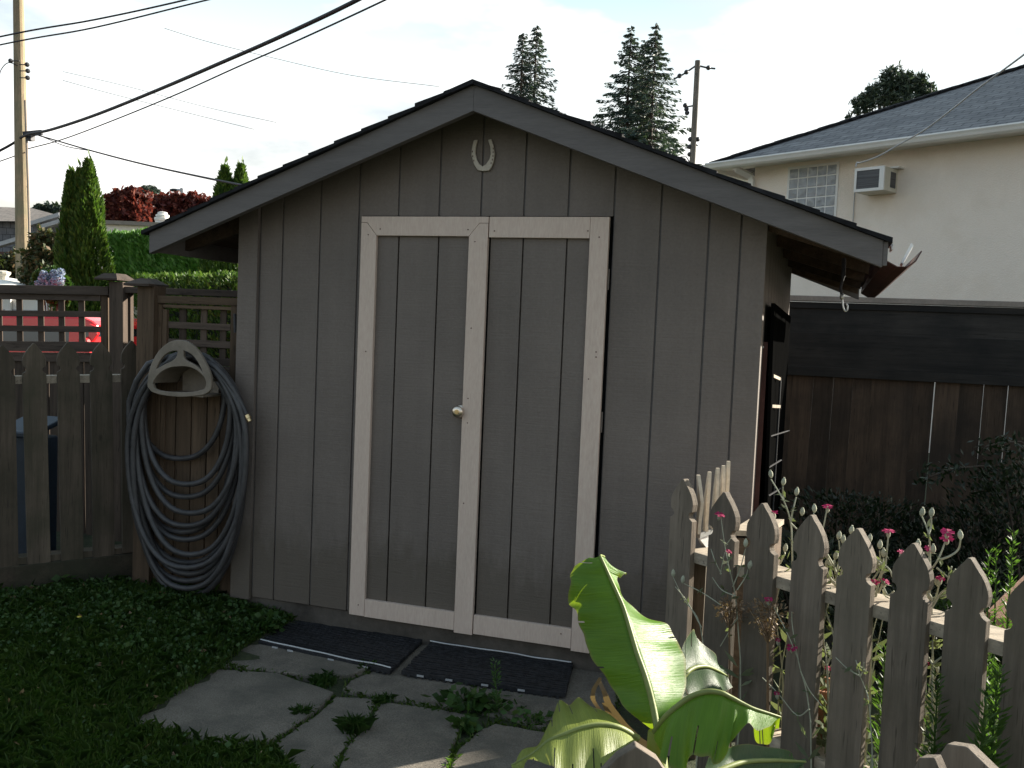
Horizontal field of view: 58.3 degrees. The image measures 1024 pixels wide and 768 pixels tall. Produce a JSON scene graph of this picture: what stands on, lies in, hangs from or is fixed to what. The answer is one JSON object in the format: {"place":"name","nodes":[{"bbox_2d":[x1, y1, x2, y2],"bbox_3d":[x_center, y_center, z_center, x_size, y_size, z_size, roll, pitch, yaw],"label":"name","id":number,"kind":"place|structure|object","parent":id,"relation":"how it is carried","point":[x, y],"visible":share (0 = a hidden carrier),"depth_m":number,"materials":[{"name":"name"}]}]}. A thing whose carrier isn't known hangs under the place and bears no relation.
{"place":"outdoors","nodes":[
{"label":"outdoors","id":0,"kind":"place"},
{"bbox_2d":[0,0,186,37],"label":"cable","id":1,"kind":"object","parent":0,"point":[93,19],"visible":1,"depth_m":10.60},
{"bbox_2d":[0,0,208,45],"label":"cable","id":2,"kind":"object","parent":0,"point":[105,24],"visible":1,"depth_m":10.55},
{"bbox_2d":[0,578,300,767],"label":"grass","id":3,"kind":"structure","parent":0,"point":[62,754],"depth_m":3.45,"materials":[{"name":"plant"}]},
{"bbox_2d":[63,71,275,122],"bbox_3d":[-14.924,-12.505,39.999,9.382,1.843,0.027,2,3,1],"label":"cable","id":4,"kind":"object","parent":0,"point":[166,96],"visible":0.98,"depth_m":39.99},
{"bbox_2d":[164,28,438,86],"bbox_3d":[-6.868,-10.669,29.993,9.054,1.546,0.034,2,3,1],"label":"cable","id":5,"kind":"object","parent":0,"point":[301,64],"visible":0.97,"depth_m":29.99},
{"bbox_2d":[0,0,1023,207],"label":"sky","id":6,"kind":"structure","parent":0,"point":[784,68],"materials":[{"name":"white"}]},
{"bbox_2d":[1,448,1023,767],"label":"ground","id":7,"kind":"structure","parent":0,"point":[635,724],"depth_m":3.92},
{"bbox_2d":[0,246,15,278],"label":"bush","id":8,"kind":"object","parent":7,"relation":"on","point":[7,261],"visible":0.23,"depth_m":17.80,"materials":[{"name":"green plant"}]},
{"bbox_2d":[0,0,42,278],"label":"utility pole","id":9,"kind":"object","parent":7,"relation":"on","point":[22,188],"visible":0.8,"depth_m":17.40,"materials":[{"name":"brown wood"}]},
{"bbox_2d":[38,135,240,185],"bbox_3d":[-5.511,-3.314,13.388,0.164,1.974,10.322,0,4,-40],"label":"cable","id":10,"kind":"object","parent":9,"relation":"attached to","point":[223,181],"visible":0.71,"depth_m":12.85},
{"bbox_2d":[0,0,361,151],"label":"cable","id":11,"kind":"object","parent":9,"relation":"attached to","point":[289,32],"visible":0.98,"depth_m":11.41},
{"bbox_2d":[28,0,385,148],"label":"cable","id":12,"kind":"object","parent":9,"relation":"attached to","point":[345,18],"visible":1,"depth_m":11.21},
{"bbox_2d":[0,207,60,254],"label":"grey house","id":13,"kind":"structure","parent":7,"relation":"on","point":[46,220],"depth_m":35.84,"materials":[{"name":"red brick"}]},
{"bbox_2d":[15,224,56,284],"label":"shrub","id":14,"kind":"object","parent":7,"relation":"on","point":[37,254],"visible":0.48,"depth_m":15.82,"materials":[{"name":"green plant"}]},
{"bbox_2d":[16,416,57,553],"bbox_3d":[-2.607,0.607,4.960,0.260,0.860,0.230,3,4,18],"label":"wheelie bin","id":15,"kind":"object","parent":7,"relation":"on","point":[52,421],"visible":0.09,"depth_m":4.92,"materials":[{"name":"grey plastic"}]},
{"bbox_2d":[32,200,61,213],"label":"tree","id":16,"kind":"object","parent":7,"relation":"on","point":[52,208],"visible":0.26,"depth_m":49.76,"materials":[{"name":"green plant"}]},
{"bbox_2d":[28,265,74,310],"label":"hydrangea","id":17,"kind":"object","parent":7,"relation":"on","point":[53,275],"visible":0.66,"depth_m":10.83,"materials":[{"name":"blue plant"}]},
{"bbox_2d":[0,341,135,589],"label":"picket fence","id":18,"kind":"object","parent":7,"relation":"on","point":[39,562],"visible":0.89,"depth_m":4.75,"materials":[{"name":"wood"}]},
{"bbox_2d":[0,270,136,317],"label":"car","id":19,"kind":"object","parent":7,"relation":"on","point":[10,304],"depth_m":14.89,"materials":[{"name":"beige"}]},
{"bbox_2d":[2,299,49,310],"bbox_3d":[-7.942,-0.494,14.957,0.978,1.746,0.054,2,3,0],"label":"garage door","id":20,"kind":"structure","parent":19,"relation":"in","point":[28,305],"depth_m":14.89,"materials":[{"name":"white paint"}]},
{"bbox_2d":[49,150,116,310],"bbox_3d":[-6.025,-1.407,13.017,1.094,3.875,0.950,3,4,18],"label":"columnar cedar","id":21,"kind":"object","parent":7,"relation":"on","point":[82,253],"visible":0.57,"depth_m":12.89,"materials":[{"name":"green plant"}]},
{"bbox_2d":[0,273,236,541],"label":"lattice fence","id":22,"kind":"object","parent":7,"relation":"on","point":[116,315],"visible":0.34,"depth_m":5.83,"materials":[{"name":"brown wood"}]},
{"bbox_2d":[101,185,155,221],"bbox_3d":[-11.865,-3.369,28.319,1.685,5.498,1.588,3,4,18],"label":"maple tree","id":23,"kind":"object","parent":7,"relation":"on","point":[130,203],"visible":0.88,"depth_m":27.75,"materials":[{"name":"red plant"}]},
{"bbox_2d":[8,583,261,767],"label":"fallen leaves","id":24,"kind":"object","parent":7,"relation":"on","point":[99,664],"visible":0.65,"depth_m":3.70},
{"bbox_2d":[105,212,168,251],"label":"flat roof building","id":25,"kind":"structure","parent":7,"relation":"on","point":[160,217],"depth_m":22.90,"materials":[{"name":"beige paint"}]},
{"bbox_2d":[0,576,291,767],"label":"ground ivy","id":26,"kind":"object","parent":7,"relation":"on","point":[109,600],"visible":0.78,"depth_m":4.23,"materials":[{"name":"plant"}]},
{"bbox_2d":[141,184,160,194],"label":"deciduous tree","id":27,"kind":"object","parent":7,"relation":"on","point":[153,188],"visible":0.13,"depth_m":47.74,"materials":[{"name":"green plant"}]},
{"bbox_2d":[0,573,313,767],"bbox_3d":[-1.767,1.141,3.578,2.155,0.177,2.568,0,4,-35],"label":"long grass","id":28,"kind":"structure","parent":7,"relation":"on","point":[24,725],"depth_m":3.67,"materials":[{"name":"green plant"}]},
{"bbox_2d":[106,226,228,297],"bbox_3d":[-6.325,-1.556,19.119,5.493,3.458,1.778,5,4,35],"label":"tall hedge","id":29,"kind":"object","parent":7,"relation":"on","point":[131,254],"visible":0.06,"depth_m":19.25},
{"bbox_2d":[123,278,236,595],"bbox_3d":[-1.686,0.312,4.725,0.663,1.692,0.156,3,4,18],"label":"fence panel","id":30,"kind":"object","parent":7,"relation":"on","point":[181,426],"visible":0.51,"depth_m":4.72,"materials":[{"name":"brown wood"}]},
{"bbox_2d":[147,340,220,396],"bbox_3d":[-1.597,-0.080,4.574,0.372,0.279,0.187,3,4,18],"label":"hose holder","id":31,"kind":"object","parent":30,"relation":"attached to","point":[199,379],"visible":0.99,"depth_m":4.52,"materials":[{"name":"beige plastic"}]},
{"bbox_2d":[125,351,251,596],"bbox_3d":[-1.634,0.461,4.617,0.790,1.267,0.154,3,4,18],"label":"garden hose","id":32,"kind":"object","parent":31,"relation":"hanging from","point":[234,458],"visible":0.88,"depth_m":4.60,"materials":[{"name":"grey rubber"}]},
{"bbox_2d":[150,190,210,221],"bbox_3d":[-11.390,-3.692,31.128,2.960,5.854,1.196,2,3,-4],"label":"maple tree","id":33,"kind":"object","parent":7,"relation":"on","point":[171,204],"visible":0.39,"depth_m":30.71,"materials":[{"name":"red plant"}]},
{"bbox_2d":[131,269,237,366],"bbox_3d":[-3.806,-0.425,12.209,2.810,2.158,1.316,5,4,32],"label":"hedge","id":34,"kind":"object","parent":7,"relation":"on","point":[223,280],"visible":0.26,"depth_m":11.69,"materials":[{"name":"green plant"}]},
{"bbox_2d":[197,155,249,273],"bbox_3d":[-4.115,-1.389,13.526,1.357,3.958,1.049,2,3,-3],"label":"columnar cedar","id":35,"kind":"object","parent":7,"relation":"on","point":[240,175],"visible":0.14,"depth_m":13.42,"materials":[{"name":"green plant"}]},
{"bbox_2d":[138,669,333,748],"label":"paving slab","id":36,"kind":"structure","parent":7,"relation":"on","point":[231,703],"depth_m":3.54,"materials":[{"name":"concrete"}]},
{"bbox_2d":[245,609,286,634],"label":"broadleaf weed","id":37,"kind":"object","parent":7,"relation":"on","point":[276,618],"visible":0.96,"depth_m":4.36,"materials":[{"name":"green plant"}]},
{"bbox_2d":[224,644,369,681],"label":"paving slab","id":38,"kind":"structure","parent":7,"relation":"on","point":[280,660],"depth_m":3.98,"materials":[{"name":"stone"}]},
{"bbox_2d":[258,620,421,674],"bbox_3d":[-0.784,1.200,4.298,0.731,0.030,0.544,3,4,18],"label":"door mat","id":39,"kind":"object","parent":38,"relation":"on","point":[390,653],"depth_m":4.22,"materials":[{"name":"black rubber"}]},
{"bbox_2d":[287,701,313,714],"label":"grass tuft","id":40,"kind":"object","parent":7,"relation":"on","point":[298,709],"visible":0.7,"depth_m":3.51,"materials":[{"name":"green plant"}]},
{"bbox_2d":[306,668,338,688],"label":"grass tuft","id":41,"kind":"object","parent":7,"relation":"on","point":[326,680],"visible":0.98,"depth_m":3.81,"materials":[{"name":"green plant"}]},
{"bbox_2d":[277,697,374,767],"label":"paving slab","id":42,"kind":"structure","parent":7,"relation":"on","point":[320,738],"depth_m":3.32,"materials":[{"name":"concrete"}]},
{"bbox_2d":[331,710,378,735],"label":"grass tuft","id":43,"kind":"object","parent":7,"relation":"on","point":[357,724],"visible":0.95,"depth_m":3.37,"materials":[{"name":"green plant"}]},
{"bbox_2d":[123,616,620,767],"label":"joint grass","id":44,"kind":"structure","parent":7,"relation":"on","point":[376,707],"depth_m":3.56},
{"bbox_2d":[367,691,397,704],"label":"grass tuft","id":45,"kind":"object","parent":7,"relation":"on","point":[384,697],"visible":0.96,"depth_m":3.66,"materials":[{"name":"green plant"}]},
{"bbox_2d":[340,703,464,767],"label":"paving slab","id":46,"kind":"structure","parent":7,"relation":"on","point":[400,736],"depth_m":3.32,"materials":[{"name":"concrete"}]},
{"bbox_2d":[343,644,473,709],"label":"paving slab","id":47,"kind":"structure","parent":7,"relation":"on","point":[400,685],"depth_m":3.82,"materials":[{"name":"concrete"}]},
{"bbox_2d":[445,714,483,735],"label":"broadleaf weed","id":48,"kind":"object","parent":7,"relation":"on","point":[470,723],"visible":0.99,"depth_m":3.44,"materials":[{"name":"green plant"}]},
{"bbox_2d":[422,682,510,716],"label":"broadleaf weed","id":49,"kind":"object","parent":7,"relation":"on","point":[454,700],"visible":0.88,"depth_m":3.64,"materials":[{"name":"green plant"}]},
{"bbox_2d":[453,658,525,720],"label":"broadleaf weed","id":50,"kind":"object","parent":7,"relation":"on","point":[497,705],"visible":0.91,"depth_m":3.60,"materials":[{"name":"green plant"}]},
{"bbox_2d":[451,724,555,767],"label":"paving slab","id":51,"kind":"structure","parent":7,"relation":"on","point":[496,746],"depth_m":3.29,"materials":[{"name":"concrete"}]},
{"bbox_2d":[500,33,545,103],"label":"spruce tree","id":52,"kind":"object","parent":7,"relation":"on","point":[522,67],"visible":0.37,"depth_m":42.99,"materials":[{"name":"green plant"}]},
{"bbox_2d":[500,699,553,726],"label":"broadleaf weed","id":53,"kind":"object","parent":7,"relation":"on","point":[538,717],"visible":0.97,"depth_m":3.52,"materials":[{"name":"green plant"}]},
{"bbox_2d":[141,79,921,672],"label":"garden shed","id":54,"kind":"structure","parent":7,"relation":"on","point":[505,395],"depth_m":4.15,"materials":[{"name":"paint"}]},
{"bbox_2d":[349,216,489,634],"bbox_3d":[-0.442,0.184,4.261,0.631,1.906,0.079,3,4,18],"label":"door","id":55,"kind":"structure","parent":54,"relation":"in","point":[423,288],"depth_m":4.27,"materials":[{"name":"paint"}]},
{"bbox_2d":[471,139,494,170],"bbox_3d":[-0.129,-1.025,4.115,0.111,0.140,0.012,3,4,18],"label":"horseshoe","id":56,"kind":"object","parent":54,"relation":"attached to","point":[487,166],"visible":1,"depth_m":4.11,"materials":[{"name":"white paint"}]},
{"bbox_2d":[473,217,609,652],"bbox_3d":[0.130,0.220,4.095,0.553,1.910,0.048,3,4,18],"label":"door","id":57,"kind":"structure","parent":54,"relation":"in","point":[549,276],"depth_m":4.09,"materials":[{"name":"paint"}]},
{"bbox_2d":[839,258,848,311],"bbox_3d":[1.437,-0.431,3.988,0.039,0.236,0.049,1,4,-22],"label":"metal hook","id":58,"kind":"object","parent":54,"relation":"hanging from","point":[843,272],"visible":1,"depth_m":3.98,"materials":[{"name":"metal"}]},
{"bbox_2d":[511,25,566,114],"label":"spruce tree","id":59,"kind":"object","parent":7,"relation":"on","point":[537,40],"visible":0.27,"depth_m":44.02,"materials":[{"name":"green plant"}]},
{"bbox_2d":[473,668,617,730],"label":"paving slab","id":60,"kind":"structure","parent":7,"relation":"on","point":[581,683],"depth_m":3.77,"materials":[{"name":"concrete"}]},
{"bbox_2d":[401,640,572,698],"bbox_3d":[-0.086,1.246,4.021,0.745,0.030,0.427,3,4,18],"label":"door mat","id":61,"kind":"object","parent":60,"relation":"on","point":[437,661],"depth_m":3.99,"materials":[{"name":"black rubber"}]},
{"bbox_2d":[590,26,664,148],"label":"spruce tree","id":62,"kind":"object","parent":7,"relation":"on","point":[627,63],"visible":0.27,"depth_m":45.45,"materials":[{"name":"green plant"}]},
{"bbox_2d":[620,40,677,153],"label":"spruce tree","id":63,"kind":"object","parent":7,"relation":"on","point":[639,61],"visible":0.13,"depth_m":45.93,"materials":[{"name":"green plant"}]},
{"bbox_2d":[611,23,701,164],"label":"spruce tree","id":64,"kind":"object","parent":7,"relation":"on","point":[657,49],"visible":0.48,"depth_m":44.00,"materials":[{"name":"green plant"}]},
{"bbox_2d":[511,554,805,767],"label":"banana plant","id":65,"kind":"object","parent":7,"relation":"on","point":[650,671],"visible":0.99,"depth_m":2.02,"materials":[{"name":"green plant"}]},
{"bbox_2d":[674,60,714,162],"bbox_3d":[6.179,-5.663,32.264,1.128,11.234,1.066,-1,4,-41],"label":"utility pole","id":66,"kind":"object","parent":7,"relation":"on","point":[693,139],"visible":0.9,"depth_m":31.93,"materials":[{"name":"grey wood"}]},
{"bbox_2d":[671,569,720,767],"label":"rose campion","id":67,"kind":"object","parent":7,"relation":"on","point":[673,573],"visible":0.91,"depth_m":3.11,"materials":[{"name":"plant"}]},
{"bbox_2d":[696,461,730,631],"bbox_3d":[0.706,0.813,3.308,0.048,1.059,0.225,5,4,40],"label":"picket fence","id":68,"kind":"object","parent":7,"relation":"on","point":[703,505],"visible":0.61,"depth_m":3.25,"materials":[{"name":"wood"}]},
{"bbox_2d":[712,593,748,746],"bbox_3d":[0.698,1.011,2.992,0.122,0.660,0.076,3,4,18],"label":"dried flower","id":69,"kind":"object","parent":7,"relation":"on","point":[732,615],"visible":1,"depth_m":2.98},
{"bbox_2d":[711,512,753,744],"bbox_3d":[0.694,0.883,2.973,0.199,0.917,0.116,5,4,36],"label":"rose campion","id":70,"kind":"object","parent":7,"relation":"on","point":[730,657],"visible":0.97,"depth_m":2.97,"materials":[{"name":"plant"}]},
{"bbox_2d":[731,519,783,704],"bbox_3d":[0.948,0.930,3.611,0.119,0.769,0.378,4,4,28],"label":"fence post","id":71,"kind":"object","parent":7,"relation":"on","point":[740,535],"visible":0.18,"depth_m":3.48,"materials":[{"name":"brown wood"}]},
{"bbox_2d":[753,342,767,512],"bbox_3d":[1.045,0.557,3.974,0.044,1.479,0.067,3,4,18],"label":"angle bar","id":72,"kind":"object","parent":7,"relation":"on","point":[760,428],"visible":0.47,"depth_m":3.94,"materials":[{"name":"beige paint"}]},
{"bbox_2d":[760,626,779,746],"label":"dried flower","id":73,"kind":"object","parent":7,"relation":"on","point":[765,637],"visible":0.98,"depth_m":2.86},
{"bbox_2d":[747,594,793,746],"bbox_3d":[0.791,1.002,2.877,0.146,0.699,0.090,3,4,18],"label":"dried flower","id":74,"kind":"object","parent":7,"relation":"on","point":[772,611],"visible":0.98,"depth_m":2.86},
{"bbox_2d":[764,303,790,518],"bbox_3d":[1.406,0.444,4.917,0.051,1.665,2.080,3,4,18],"label":"tarred sheet","id":75,"kind":"object","parent":7,"relation":"on","point":[780,322],"visible":0.57,"depth_m":4.49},
{"bbox_2d":[768,375,789,512],"bbox_3d":[1.295,0.602,4.517,0.035,1.348,1.083,4,4,21],"label":"wire rack","id":76,"kind":"object","parent":7,"relation":"on","point":[778,406],"visible":0.65,"depth_m":4.46,"materials":[{"name":"metal"}]},
{"bbox_2d":[772,510,786,725],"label":"rose campion","id":77,"kind":"object","parent":7,"relation":"on","point":[776,670],"visible":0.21,"depth_m":3.01,"materials":[{"name":"plant"}]},
{"bbox_2d":[768,470,804,715],"bbox_3d":[0.909,0.816,3.063,0.154,1.059,0.256,2,3,-11],"label":"rose campion","id":78,"kind":"object","parent":7,"relation":"on","point":[785,549],"visible":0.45,"depth_m":3.00,"materials":[{"name":"plant"}]},
{"bbox_2d":[762,597,821,767],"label":"rose campion","id":79,"kind":"object","parent":7,"relation":"on","point":[797,714],"visible":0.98,"depth_m":2.78,"materials":[{"name":"plant"}]},
{"bbox_2d":[601,741,997,767],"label":"picket fence","id":80,"kind":"object","parent":7,"relation":"on","point":[634,754],"visible":1,"depth_m":1.26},
{"bbox_2d":[816,678,829,739],"bbox_3d":[0.995,1.063,2.955,0.144,0.200,0.143,3,4,18],"label":"terracotta pot","id":81,"kind":"object","parent":7,"relation":"on","point":[823,692],"visible":0.06,"depth_m":2.90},
{"bbox_2d":[815,560,834,756],"bbox_3d":[0.989,0.962,2.839,0.167,0.802,0.190,5,4,35],"label":"rose campion","id":82,"kind":"object","parent":7,"relation":"on","point":[822,730],"visible":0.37,"depth_m":2.81,"materials":[{"name":"plant"}]},
{"bbox_2d":[812,504,839,723],"bbox_3d":[0.980,0.864,2.935,0.192,0.983,0.169,2,3,-12],"label":"rose campion","id":83,"kind":"object","parent":7,"relation":"on","point":[814,510],"visible":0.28,"depth_m":2.89,"materials":[{"name":"plant"}]},
{"bbox_2d":[665,479,1023,767],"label":"picket fence","id":84,"kind":"object","parent":7,"relation":"on","point":[967,632],"visible":0.94,"depth_m":2.71,"materials":[{"name":"wood"}]},
{"bbox_2d":[985,576,1023,654],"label":"leaning plank","id":85,"kind":"object","parent":84,"relation":"on","point":[998,602],"depth_m":3.16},
{"bbox_2d":[816,525,885,765],"bbox_3d":[1.047,0.895,2.832,0.252,0.939,0.142,3,4,18],"label":"rose campion","id":86,"kind":"object","parent":7,"relation":"on","point":[839,535],"visible":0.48,"depth_m":2.84,"materials":[{"name":"plant"}]},
{"bbox_2d":[836,658,873,767],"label":"rose campion","id":87,"kind":"object","parent":7,"relation":"on","point":[871,764],"visible":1,"depth_m":2.62,"materials":[{"name":"plant"}]},
{"bbox_2d":[701,64,1023,461],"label":"neighbour house","id":88,"kind":"structure","parent":7,"relation":"on","point":[952,208],"depth_m":13.29,"materials":[{"name":"beige paint"}]},
{"bbox_2d":[786,161,839,215],"bbox_3d":[4.764,-3.043,14.577,0.048,0.871,0.892,-1,4,-42],"label":"window","id":89,"kind":"structure","parent":88,"relation":"in","point":[815,185],"depth_m":14.50,"materials":[{"name":"glass"}]},
{"bbox_2d":[854,165,903,195],"bbox_3d":[5.396,-3.007,13.547,0.420,0.367,0.576,-1,4,-42],"label":"air conditioner","id":90,"kind":"object","parent":88,"relation":"attached to","point":[876,180],"visible":1,"depth_m":13.43,"materials":[{"name":"white plastic"}]},
{"bbox_2d":[855,54,1023,166],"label":"cable","id":91,"kind":"object","parent":88,"relation":"attached to","point":[987,81],"visible":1,"depth_m":10.70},
{"bbox_2d":[864,642,885,767],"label":"tall weed","id":92,"kind":"object","parent":7,"relation":"on","point":[877,740],"visible":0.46,"depth_m":2.71,"materials":[{"name":"green plant"}]},
{"bbox_2d":[864,529,894,765],"bbox_3d":[1.110,0.899,2.782,0.175,0.943,0.196,5,4,35],"label":"rose campion","id":93,"kind":"object","parent":7,"relation":"on","point":[882,566],"visible":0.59,"depth_m":2.74,"materials":[{"name":"plant"}]},
{"bbox_2d":[778,485,998,592],"bbox_3d":[2.242,0.956,5.684,1.334,0.619,0.997,2,3,1],"label":"shrub","id":94,"kind":"object","parent":7,"relation":"on","point":[876,532],"visible":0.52,"depth_m":5.60,"materials":[{"name":"green plant"}]},
{"bbox_2d":[845,60,937,118],"bbox_3d":[12.230,-5.144,30.239,3.017,10.824,1.480,3,4,18],"label":"broadleaf tree","id":95,"kind":"object","parent":7,"relation":"on","point":[894,85],"visible":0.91,"depth_m":29.82,"materials":[{"name":"green plant"}]},
{"bbox_2d":[779,295,1023,555],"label":"board fence","id":96,"kind":"object","parent":7,"relation":"on","point":[878,368],"visible":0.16,"depth_m":7.05,"materials":[{"name":"paint"}]},
{"bbox_2d":[823,583,1005,697],"bbox_3d":[1.936,1.139,4.091,1.228,0.417,0.805,3,4,18],"label":"shrub","id":97,"kind":"object","parent":7,"relation":"on","point":[945,605],"visible":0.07,"depth_m":4.14,"materials":[{"name":"green plant"}]},
{"bbox_2d":[914,592,941,746],"bbox_3d":[1.182,0.989,2.575,0.149,0.794,0.186,3,4,18],"label":"rose campion","id":98,"kind":"object","parent":7,"relation":"on","point":[931,660],"visible":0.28,"depth_m":2.55,"materials":[{"name":"plant"}]},
{"bbox_2d":[897,507,962,754],"bbox_3d":[1.195,0.866,2.644,0.174,1.032,0.215,0,4,-36],"label":"rose campion","id":99,"kind":"object","parent":7,"relation":"on","point":[946,538],"visible":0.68,"depth_m":2.60,"materials":[{"name":"plant"}]},
{"bbox_2d":[915,668,951,756],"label":"tall weed","id":100,"kind":"object","parent":7,"relation":"on","point":[937,696],"visible":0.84,"depth_m":2.46,"materials":[{"name":"green plant"}]},
{"bbox_2d":[907,452,1023,602],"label":"shrub","id":101,"kind":"object","parent":7,"relation":"on","point":[988,520],"visible":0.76,"depth_m":5.25,"materials":[{"name":"green plant"}]},
{"bbox_2d":[909,430,1023,545],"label":"shrub","id":102,"kind":"object","parent":7,"relation":"on","point":[957,468],"visible":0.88,"depth_m":5.27,"materials":[{"name":"green plant"}]},
{"bbox_2d":[961,688,1001,766],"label":"tall weed","id":103,"kind":"object","parent":7,"relation":"on","point":[984,746],"visible":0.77,"depth_m":2.25,"materials":[{"name":"green plant"}]},
{"bbox_2d":[982,548,1000,748],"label":"tall weed","id":104,"kind":"object","parent":7,"relation":"on","point":[990,618],"visible":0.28,"depth_m":2.85,"materials":[{"name":"green plant"}]},
{"bbox_2d":[973,663,1013,767],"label":"tall weed","id":105,"kind":"object","parent":7,"relation":"on","point":[999,728],"visible":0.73,"depth_m":2.30,"materials":[{"name":"green plant"}]},
{"bbox_2d":[986,544,1004,741],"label":"tall weed","id":106,"kind":"object","parent":7,"relation":"on","point":[994,622],"visible":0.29,"depth_m":3.10,"materials":[{"name":"green plant"}]},
{"bbox_2d":[987,526,1020,754],"bbox_3d":[1.475,0.907,2.752,0.115,0.960,0.111,3,4,18],"label":"tall weed","id":107,"kind":"object","parent":7,"relation":"on","point":[1006,619],"visible":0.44,"depth_m":2.76,"materials":[{"name":"green plant"}]},
{"bbox_2d":[776,533,893,640],"bbox_3d":[1.563,1.028,4.657,0.978,0.537,0.733,1,4,-24],"label":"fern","id":108,"kind":"object","parent":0,"point":[831,551],"visible":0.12,"depth_m":4.63,"materials":[{"name":"green plant"}]},
{"label":"lane","id":109,"kind":"structure","parent":0,"visible":0},
{"bbox_2d":[3,316,136,352],"bbox_3d":[-5.862,-0.047,10.377,2.952,1.519,1.711,2,3,0],"label":"red car","id":110,"kind":"object","parent":109,"relation":"on","point":[54,336],"visible":0.16,"depth_m":9.72,"materials":[{"name":"paint"}]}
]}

